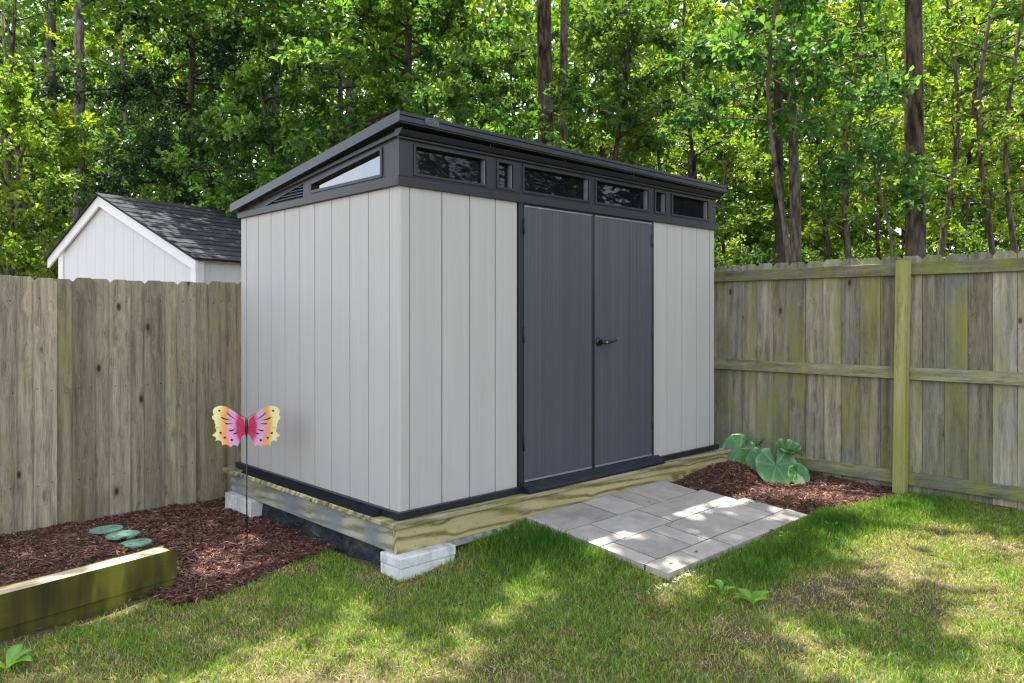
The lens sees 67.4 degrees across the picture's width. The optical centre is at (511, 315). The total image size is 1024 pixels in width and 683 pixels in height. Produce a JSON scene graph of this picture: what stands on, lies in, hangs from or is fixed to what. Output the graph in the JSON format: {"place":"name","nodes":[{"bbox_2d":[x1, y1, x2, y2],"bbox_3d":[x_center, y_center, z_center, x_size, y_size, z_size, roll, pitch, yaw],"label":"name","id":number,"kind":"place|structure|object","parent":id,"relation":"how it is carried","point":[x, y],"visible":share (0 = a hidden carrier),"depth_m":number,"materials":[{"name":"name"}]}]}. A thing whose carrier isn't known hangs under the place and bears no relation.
{"place":"outdoors","nodes":[
{"label":"outdoors","id":0,"kind":"place"},
{"bbox_2d":[1,0,1021,250],"label":"sky","id":1,"kind":"structure","parent":0,"point":[898,230],"materials":[{"name":"white"}]},
{"bbox_2d":[0,465,1023,682],"bbox_3d":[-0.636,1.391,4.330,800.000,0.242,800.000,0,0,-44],"label":"ground","id":2,"kind":"structure","parent":0,"point":[801,594],"depth_m":3.52,"materials":[{"name":"green plant"}]},
{"bbox_2d":[0,644,31,668],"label":"lawn weed","id":3,"kind":"object","parent":2,"relation":"on","point":[13,654],"visible":0.92,"depth_m":3.25,"materials":[{"name":"green plant"}]},
{"bbox_2d":[3,235,57,277],"bbox_3d":[-9.274,-0.006,15.021,2.793,3.136,2.554,0,0,-44],"label":"woodland shrub","id":4,"kind":"object","parent":2,"relation":"on","point":[15,273],"visible":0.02,"depth_m":14.90,"materials":[{"name":"green plant"}]},
{"bbox_2d":[0,0,96,275],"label":"young tree","id":5,"kind":"object","parent":2,"relation":"on","point":[16,5],"visible":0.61,"depth_m":13.47,"materials":[{"name":"green plant"}]},
{"bbox_2d":[0,15,106,279],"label":"forest tree","id":6,"kind":"object","parent":2,"relation":"on","point":[33,28],"visible":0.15,"depth_m":24.67,"materials":[{"name":"green plant"}]},
{"bbox_2d":[39,205,72,257],"bbox_3d":[-9.559,-0.590,17.961,3.312,4.283,3.030,0,0,-44],"label":"woodland shrub","id":7,"kind":"object","parent":2,"relation":"on","point":[71,220],"depth_m":17.47,"materials":[{"name":"green plant"}]},
{"bbox_2d":[0,12,113,278],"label":"maple tree","id":8,"kind":"object","parent":2,"relation":"on","point":[16,103],"visible":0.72,"depth_m":12.20,"materials":[{"name":"green plant"}]},
{"bbox_2d":[3,62,137,227],"bbox_3d":[-17.323,-4.213,30.148,5.281,11.524,4.863,0,0,21],"label":"forest tree","id":9,"kind":"object","parent":2,"relation":"on","point":[64,212],"visible":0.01,"depth_m":29.77,"materials":[{"name":"green plant"}]},
{"bbox_2d":[41,0,101,276],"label":"pine tree","id":10,"kind":"object","parent":2,"relation":"on","point":[51,43],"visible":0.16,"depth_m":19.94,"materials":[{"name":"brown plant"}]},
{"bbox_2d":[73,0,84,220],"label":"pine tree","id":11,"kind":"object","parent":2,"relation":"on","point":[78,36],"visible":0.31,"depth_m":15.92,"materials":[{"name":"brown plant"}]},
{"bbox_2d":[0,545,176,641],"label":"timber edging","id":12,"kind":"object","parent":2,"relation":"on","point":[57,599],"visible":0.8,"depth_m":3.82,"materials":[{"name":"brown wood"}]},
{"bbox_2d":[69,0,133,26],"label":"oak tree","id":13,"kind":"object","parent":2,"relation":"on","point":[105,4],"visible":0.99,"depth_m":12.15,"materials":[{"name":"green plant"}]},
{"bbox_2d":[7,0,207,249],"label":"maple tree","id":14,"kind":"object","parent":2,"relation":"on","point":[92,44],"visible":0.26,"depth_m":19.31,"materials":[{"name":"green plant"}]},
{"bbox_2d":[0,275,240,534],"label":"picket fence","id":15,"kind":"object","parent":2,"relation":"on","point":[114,393],"visible":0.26,"depth_m":5.55,"materials":[{"name":"wood"}]},
{"bbox_2d":[44,192,240,284],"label":"garden shed","id":16,"kind":"structure","parent":2,"relation":"on","point":[109,237],"depth_m":9.36,"materials":[{"name":"white wood"}]},
{"bbox_2d":[85,0,243,203],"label":"forest tree","id":17,"kind":"object","parent":2,"relation":"on","point":[135,56],"visible":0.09,"depth_m":23.39,"materials":[{"name":"green plant"}]},
{"bbox_2d":[0,497,344,637],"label":"mulch","id":18,"kind":"object","parent":2,"relation":"on","point":[66,545],"visible":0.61,"depth_m":4.68,"materials":[{"name":"brown wood"}]},
{"bbox_2d":[89,525,122,533],"bbox_3d":[-2.518,1.327,4.769,0.189,0.011,0.189,0,0,-44],"label":"green lid","id":19,"kind":"object","parent":18,"relation":"on","point":[106,529],"visible":1,"depth_m":4.75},
{"bbox_2d":[105,530,138,539],"bbox_3d":[-2.334,1.315,4.606,0.183,0.012,0.182,0,0,-44],"label":"green lid","id":20,"kind":"object","parent":18,"relation":"on","point":[118,535],"visible":1,"depth_m":4.59,"materials":[{"name":"green plastic"}]},
{"bbox_2d":[119,538,151,547],"bbox_3d":[-2.196,1.327,4.476,0.179,0.013,0.179,0,0,-44],"label":"green lid","id":21,"kind":"object","parent":18,"relation":"on","point":[136,543],"visible":0.97,"depth_m":4.47,"materials":[{"name":"green plastic"}]},
{"bbox_2d":[225,491,243,510],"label":"concrete block","id":22,"kind":"structure","parent":18,"relation":"on","point":[231,499],"depth_m":5.66,"materials":[{"name":"grey concrete"}]},
{"bbox_2d":[212,406,279,538],"bbox_3d":[-1.697,1.052,4.885,0.440,0.955,0.036,0,0,1],"label":"butterfly stake","id":23,"kind":"object","parent":18,"relation":"on","point":[260,428],"visible":1,"depth_m":4.89,"materials":[{"name":"paint"}]},
{"bbox_2d":[238,496,262,517],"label":"concrete block","id":24,"kind":"structure","parent":18,"relation":"on","point":[254,507],"depth_m":5.48,"materials":[{"name":"grey concrete"}]},
{"bbox_2d":[11,0,343,273],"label":"holly tree","id":25,"kind":"object","parent":2,"relation":"on","point":[142,85],"visible":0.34,"depth_m":14.41,"materials":[{"name":"green plant"}]},
{"bbox_2d":[145,6,319,204],"bbox_3d":[-7.468,-3.977,20.141,4.661,11.043,5.061,0,0,-44],"label":"forest tree","id":26,"kind":"object","parent":2,"relation":"on","point":[181,58],"visible":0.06,"depth_m":19.45,"materials":[{"name":"green plant"}]},
{"bbox_2d":[151,34,338,217],"bbox_3d":[-3.721,-1.342,11.718,3.464,5.822,2.966,0,0,-15],"label":"oak tree","id":27,"kind":"object","parent":2,"relation":"on","point":[238,95],"visible":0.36,"depth_m":11.28,"materials":[{"name":"green plant"}]},
{"bbox_2d":[270,5,279,118],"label":"pine tree","id":28,"kind":"object","parent":2,"relation":"on","point":[275,107],"visible":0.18,"depth_m":15.92,"materials":[{"name":"brown plant"}]},
{"bbox_2d":[108,0,454,77],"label":"oak tree","id":29,"kind":"object","parent":2,"relation":"on","point":[174,6],"visible":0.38,"depth_m":12.96,"materials":[{"name":"green plant"}]},
{"bbox_2d":[233,0,444,159],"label":"forest tree","id":30,"kind":"object","parent":2,"relation":"on","point":[364,102],"visible":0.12,"depth_m":18.72,"materials":[{"name":"green plant"}]},
{"bbox_2d":[345,14,353,119],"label":"pine tree","id":31,"kind":"object","parent":2,"relation":"on","point":[348,83],"visible":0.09,"depth_m":19.95,"materials":[{"name":"brown plant"}]},
{"bbox_2d":[343,26,442,121],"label":"forest tree","id":32,"kind":"object","parent":2,"relation":"on","point":[364,110],"visible":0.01,"depth_m":26.30,"materials":[{"name":"green plant"}]},
{"bbox_2d":[243,0,551,187],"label":"oak tree","id":33,"kind":"object","parent":2,"relation":"on","point":[434,97],"visible":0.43,"depth_m":10.86,"materials":[{"name":"green plant"}]},
{"bbox_2d":[381,555,454,580],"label":"concrete block","id":34,"kind":"structure","parent":2,"relation":"on","point":[395,572],"depth_m":4.24,"materials":[{"name":"grey concrete"}]},
{"bbox_2d":[380,542,455,568],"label":"concrete block","id":35,"kind":"structure","parent":34,"relation":"on","point":[421,556],"depth_m":4.27,"materials":[{"name":"grey concrete"}]},
{"bbox_2d":[384,0,532,128],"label":"forest tree","id":36,"kind":"object","parent":2,"relation":"on","point":[498,90],"visible":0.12,"depth_m":21.40,"materials":[{"name":"green plant"}]},
{"bbox_2d":[221,447,730,553],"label":"deck platform","id":37,"kind":"structure","parent":2,"relation":"on","point":[460,525],"depth_m":4.85,"materials":[{"name":"beige wood"}]},
{"bbox_2d":[261,503,385,564],"bbox_3d":[-1.241,1.392,4.921,0.065,0.176,1.631,0,0,-44],"label":"landscape fabric","id":38,"kind":"object","parent":37,"relation":"hanging from","point":[351,547],"visible":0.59,"depth_m":4.84,"materials":[{"name":"black fabric"}]},
{"bbox_2d":[230,110,726,519],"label":"storage shed","id":39,"kind":"structure","parent":37,"relation":"on","point":[437,315],"depth_m":5.00,"materials":[{"name":"grey plastic"}]},
{"bbox_2d":[310,146,382,193],"bbox_3d":[-1.027,-0.889,4.744,0.035,0.178,0.829,0,0,-44],"label":"window","id":40,"kind":"structure","parent":39,"relation":"in","point":[371,168],"depth_m":4.67,"materials":[{"name":"glass"}]},
{"bbox_2d":[413,144,487,186],"bbox_3d":[-0.369,-0.892,4.601,0.573,0.184,0.047,0,0,-44],"label":"window","id":41,"kind":"structure","parent":39,"relation":"in","point":[427,164],"depth_m":4.61,"materials":[{"name":"glass"}]},
{"bbox_2d":[496,159,514,190],"bbox_3d":[-0.053,-0.892,4.904,0.158,0.184,0.047,0,0,-44],"label":"window","id":42,"kind":"structure","parent":39,"relation":"in","point":[503,172],"depth_m":4.93,"materials":[{"name":"glass"}]},
{"bbox_2d":[522,164,589,202],"bbox_3d":[0.298,-0.892,5.240,0.675,0.184,0.047,0,0,-44],"label":"window","id":43,"kind":"structure","parent":39,"relation":"in","point":[533,182],"depth_m":5.25,"materials":[{"name":"glass"}]},
{"bbox_2d":[523,205,591,481],"bbox_3d":[0.316,0.183,5.234,0.674,1.803,0.029,0,0,-44],"label":"door","id":44,"kind":"structure","parent":39,"relation":"in","point":[557,244],"depth_m":5.21,"materials":[{"name":"plastic"}]},
{"bbox_2d":[595,178,649,211],"bbox_3d":[0.817,-0.892,5.738,0.651,0.184,0.047,0,0,-44],"label":"window","id":45,"kind":"structure","parent":39,"relation":"in","point":[605,194],"depth_m":5.76,"materials":[{"name":"glass"}]},
{"bbox_2d":[595,215,651,467],"bbox_3d":[0.855,0.183,5.701,0.682,1.803,0.102,0,0,-44],"label":"door","id":46,"kind":"structure","parent":39,"relation":"in","point":[623,247],"depth_m":5.70,"materials":[{"name":"plastic"}]},
{"bbox_2d":[654,190,666,214],"bbox_3d":[1.158,-0.892,6.064,0.161,0.184,0.047,0,0,-44],"label":"window","id":47,"kind":"structure","parent":39,"relation":"in","point":[658,198],"depth_m":6.09,"materials":[{"name":"glass"}]},
{"bbox_2d":[672,193,708,221],"bbox_3d":[1.466,-0.892,6.358,0.550,0.184,0.047,0,0,-44],"label":"window","id":48,"kind":"structure","parent":39,"relation":"in","point":[681,207],"depth_m":6.39,"materials":[{"name":"glass"}]},
{"bbox_2d":[0,0,1023,279],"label":"distant woods","id":49,"kind":"object","parent":2,"relation":"on","point":[522,14],"visible":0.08,"depth_m":26.44,"materials":[{"name":"green plant"}]},
{"bbox_2d":[460,37,590,136],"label":"forest tree","id":50,"kind":"object","parent":2,"relation":"on","point":[531,76],"visible":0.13,"depth_m":23.55,"materials":[{"name":"green plant"}]},
{"bbox_2d":[537,0,553,143],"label":"pine tree","id":51,"kind":"object","parent":2,"relation":"on","point":[544,56],"visible":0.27,"depth_m":13.87,"materials":[{"name":"brown plant"}]},
{"bbox_2d":[559,0,567,147],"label":"pine tree","id":52,"kind":"object","parent":2,"relation":"on","point":[563,129],"visible":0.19,"depth_m":15.43,"materials":[{"name":"brown plant"}]},
{"bbox_2d":[529,0,669,169],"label":"forest tree","id":53,"kind":"object","parent":2,"relation":"on","point":[582,130],"visible":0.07,"depth_m":21.77,"materials":[{"name":"green plant"}]},
{"bbox_2d":[542,0,703,168],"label":"oak tree","id":54,"kind":"object","parent":2,"relation":"on","point":[617,51],"visible":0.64,"depth_m":11.52,"materials":[{"name":"green plant"}]},
{"bbox_2d":[529,0,724,182],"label":"young tree","id":55,"kind":"object","parent":2,"relation":"on","point":[643,88],"visible":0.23,"depth_m":12.99,"materials":[{"name":"green plant"}]},
{"bbox_2d":[574,83,683,157],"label":"forest tree","id":56,"kind":"object","parent":2,"relation":"on","point":[592,122],"visible":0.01,"depth_m":28.82,"materials":[{"name":"green plant"}]},
{"bbox_2d":[526,480,805,579],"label":"patio","id":57,"kind":"structure","parent":2,"relation":"on","point":[661,527],"depth_m":4.93,"materials":[{"name":"grey concrete"}]},
{"bbox_2d":[596,13,739,171],"bbox_3d":[3.174,-2.700,17.130,3.028,8.503,2.918,0,0,-17],"label":"young tree","id":58,"kind":"object","parent":2,"relation":"on","point":[658,161],"visible":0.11,"depth_m":16.82,"materials":[{"name":"green plant"}]},
{"bbox_2d":[630,0,773,239],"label":"young tree","id":59,"kind":"object","parent":2,"relation":"on","point":[732,205],"visible":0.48,"depth_m":14.45,"materials":[{"name":"green plant"}]},
{"bbox_2d":[595,0,811,261],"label":"forest tree","id":60,"kind":"object","parent":2,"relation":"on","point":[705,8],"visible":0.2,"depth_m":20.58,"materials":[{"name":"green plant"}]},
{"bbox_2d":[708,579,734,592],"bbox_3d":[1.079,1.397,3.936,0.124,0.047,0.120,0,0,-44],"label":"lawn weed","id":61,"kind":"object","parent":2,"relation":"on","point":[720,583],"visible":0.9,"depth_m":3.95,"materials":[{"name":"green plant"}]},
{"bbox_2d":[671,4,814,262],"bbox_3d":[4.888,-2.699,16.947,3.411,8.506,2.301,0,0,1],"label":"young tree","id":62,"kind":"object","parent":2,"relation":"on","point":[748,218],"visible":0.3,"depth_m":17.00,"materials":[{"name":"green plant"}]},
{"bbox_2d":[714,242,778,268],"bbox_3d":[3.550,0.207,11.984,2.190,2.713,2.253,0,0,-11],"label":"woodland shrub","id":63,"kind":"object","parent":2,"relation":"on","point":[753,257],"visible":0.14,"depth_m":11.57,"materials":[{"name":"green plant"}]},
{"bbox_2d":[734,588,769,603],"bbox_3d":[1.181,1.387,3.783,0.163,0.057,0.177,0,0,26],"label":"lawn weed","id":64,"kind":"object","parent":2,"relation":"on","point":[748,596],"visible":1,"depth_m":3.80,"materials":[{"name":"green plant"}]},
{"bbox_2d":[681,0,852,263],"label":"forest tree","id":65,"kind":"object","parent":2,"relation":"on","point":[752,230],"visible":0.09,"depth_m":23.93,"materials":[{"name":"green plant"}]},
{"bbox_2d":[659,0,885,265],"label":"oak tree","id":66,"kind":"object","parent":2,"relation":"on","point":[728,46],"visible":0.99,"depth_m":10.16,"materials":[{"name":"green plant"}]},
{"bbox_2d":[670,460,898,517],"bbox_3d":[1.331,1.347,6.866,1.590,0.173,3.600,0,0,-44],"label":"mulch base","id":67,"kind":"object","parent":2,"relation":"on","point":[757,491],"visible":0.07,"depth_m":6.12,"materials":[{"name":"brown wood"}]},
{"bbox_2d":[722,434,809,485],"bbox_3d":[2.157,1.231,6.513,0.446,0.390,0.740,0,0,-44],"label":"leafy plant","id":68,"kind":"object","parent":67,"relation":"on","point":[787,468],"visible":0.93,"depth_m":6.41,"materials":[{"name":"green plant"}]},
{"bbox_2d":[697,0,903,262],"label":"oak tree","id":69,"kind":"object","parent":2,"relation":"on","point":[779,246],"visible":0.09,"depth_m":13.32,"materials":[{"name":"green plant"}]},
{"bbox_2d":[689,0,927,262],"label":"oak tree","id":70,"kind":"object","parent":2,"relation":"on","point":[795,240],"visible":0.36,"depth_m":11.91,"materials":[{"name":"green plant"}]},
{"bbox_2d":[716,0,926,264],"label":"forest tree","id":71,"kind":"object","parent":2,"relation":"on","point":[808,235],"visible":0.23,"depth_m":19.85,"materials":[{"name":"green plant"}]},
{"bbox_2d":[802,232,904,263],"bbox_3d":[5.817,0.045,14.033,2.361,3.033,2.635,0,0,-44],"label":"woodland shrub","id":72,"kind":"object","parent":2,"relation":"on","point":[855,253],"visible":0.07,"depth_m":13.85,"materials":[{"name":"green plant"}]},
{"bbox_2d":[746,0,964,258],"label":"young tree","id":73,"kind":"object","parent":2,"relation":"on","point":[846,135],"visible":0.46,"depth_m":12.95,"materials":[{"name":"green plant"}]},
{"bbox_2d":[773,57,941,248],"bbox_3d":[11.813,-3.837,26.942,6.015,10.794,4.980,0,0,37],"label":"forest tree","id":74,"kind":"object","parent":2,"relation":"on","point":[833,105],"visible":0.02,"depth_m":26.39,"materials":[{"name":"green plant"}]},
{"bbox_2d":[714,249,1023,510],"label":"picket fence","id":75,"kind":"object","parent":2,"relation":"on","point":[897,374],"visible":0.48,"depth_m":6.21,"materials":[{"name":"wood"}]},
{"bbox_2d":[803,64,937,256],"bbox_3d":[4.499,-0.756,9.543,1.553,4.625,1.456,0,0,-44],"label":"oak tree","id":76,"kind":"object","parent":2,"relation":"on","point":[881,155],"visible":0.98,"depth_m":9.39,"materials":[{"name":"green plant"}]},
{"bbox_2d":[808,9,954,260],"bbox_3d":[8.629,-2.700,17.877,3.121,8.509,2.520,0,0,-30],"label":"young tree","id":77,"kind":"object","parent":2,"relation":"on","point":[900,219],"visible":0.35,"depth_m":18.00,"materials":[{"name":"green plant"}]},
{"bbox_2d":[802,3,1023,259],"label":"forest tree","id":78,"kind":"object","parent":2,"relation":"on","point":[932,70],"visible":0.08,"depth_m":22.61,"materials":[{"name":"green plant"}]},
{"bbox_2d":[904,0,926,258],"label":"pine tree","id":79,"kind":"object","parent":2,"relation":"on","point":[915,234],"visible":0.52,"depth_m":10.90,"materials":[{"name":"brown plant"}]},
{"bbox_2d":[838,0,1023,254],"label":"forest tree","id":80,"kind":"object","parent":2,"relation":"on","point":[938,143],"visible":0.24,"depth_m":18.71,"materials":[{"name":"green plant"}]},
{"bbox_2d":[875,0,1023,256],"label":"young tree","id":81,"kind":"object","parent":2,"relation":"on","point":[941,246],"visible":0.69,"depth_m":12.95,"materials":[{"name":"green plant"}]},
{"bbox_2d":[886,0,1023,254],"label":"young tree","id":82,"kind":"object","parent":2,"relation":"on","point":[982,174],"visible":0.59,"depth_m":12.45,"materials":[{"name":"green plant"}]},
{"bbox_2d":[888,0,1023,254],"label":"young tree","id":83,"kind":"object","parent":2,"relation":"on","point":[1003,153],"visible":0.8,"depth_m":11.99,"materials":[{"name":"green plant"}]},
{"bbox_2d":[928,213,986,256],"bbox_3d":[8.876,-0.195,15.009,2.500,3.512,2.500,0,0,2],"label":"woodland shrub","id":84,"kind":"object","parent":2,"relation":"on","point":[970,247],"visible":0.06,"depth_m":14.67,"materials":[{"name":"green plant"}]},
{"bbox_2d":[930,0,1023,250],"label":"forest tree","id":85,"kind":"object","parent":2,"relation":"on","point":[1003,32],"visible":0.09,"depth_m":21.31,"materials":[{"name":"green plant"}]},
{"bbox_2d":[984,236,1023,251],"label":"woodland shrub","id":86,"kind":"object","parent":2,"relation":"on","point":[996,248],"depth_m":13.93,"materials":[{"name":"green plant"}]},
{"bbox_2d":[988,0,1023,45],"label":"forest tree","id":87,"kind":"object","parent":2,"relation":"on","point":[997,13],"visible":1,"depth_m":7.71,"materials":[{"name":"green plant"}]},
{"bbox_2d":[41,473,1022,682],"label":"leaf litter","id":88,"kind":"object","parent":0,"point":[766,668],"visible":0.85,"depth_m":3.58,"materials":[{"name":"brown plant"}]},
{"bbox_2d":[647,541,762,593],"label":"gravel","id":89,"kind":"structure","parent":0,"point":[678,578],"depth_m":4.09,"materials":[{"name":"stone"}]}
]}

